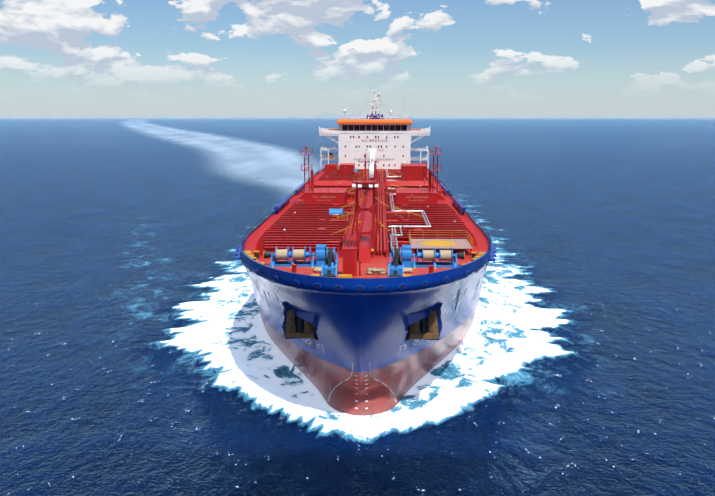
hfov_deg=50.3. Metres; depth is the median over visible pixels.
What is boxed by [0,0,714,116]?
sky
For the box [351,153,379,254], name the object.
central catwalk
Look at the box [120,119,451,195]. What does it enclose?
old wake track
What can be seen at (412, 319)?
anchors and chocks
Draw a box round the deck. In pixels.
[244,167,488,277]
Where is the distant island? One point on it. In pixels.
(326, 114)
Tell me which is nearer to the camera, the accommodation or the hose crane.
the hose crane
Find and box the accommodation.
[319,108,429,171]
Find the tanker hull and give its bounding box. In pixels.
[240,251,490,415]
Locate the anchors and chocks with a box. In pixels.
[241,258,487,338]
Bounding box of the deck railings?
[235,169,495,260]
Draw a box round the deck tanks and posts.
[300,145,441,203]
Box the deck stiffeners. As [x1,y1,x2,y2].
[255,169,477,256]
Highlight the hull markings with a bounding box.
[247,270,485,408]
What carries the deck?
on the tanker hull
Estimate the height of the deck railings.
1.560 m
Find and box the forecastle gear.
[244,230,485,289]
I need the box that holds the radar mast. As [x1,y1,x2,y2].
[359,90,395,118]
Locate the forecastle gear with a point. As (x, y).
(324, 255)
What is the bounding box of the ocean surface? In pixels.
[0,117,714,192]
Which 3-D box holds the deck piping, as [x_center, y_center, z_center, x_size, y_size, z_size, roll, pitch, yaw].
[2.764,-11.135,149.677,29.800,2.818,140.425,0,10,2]
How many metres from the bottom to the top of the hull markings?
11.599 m
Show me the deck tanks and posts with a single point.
(414, 172)
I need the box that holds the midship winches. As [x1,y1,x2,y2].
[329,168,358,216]
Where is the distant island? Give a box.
[312,111,345,117]
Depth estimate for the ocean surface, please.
881.65 m
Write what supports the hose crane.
on the deck
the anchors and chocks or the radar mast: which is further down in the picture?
the anchors and chocks
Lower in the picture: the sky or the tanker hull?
the tanker hull
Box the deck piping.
[283,163,455,262]
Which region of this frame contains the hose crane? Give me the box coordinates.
[366,149,379,189]
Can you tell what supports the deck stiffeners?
on the deck

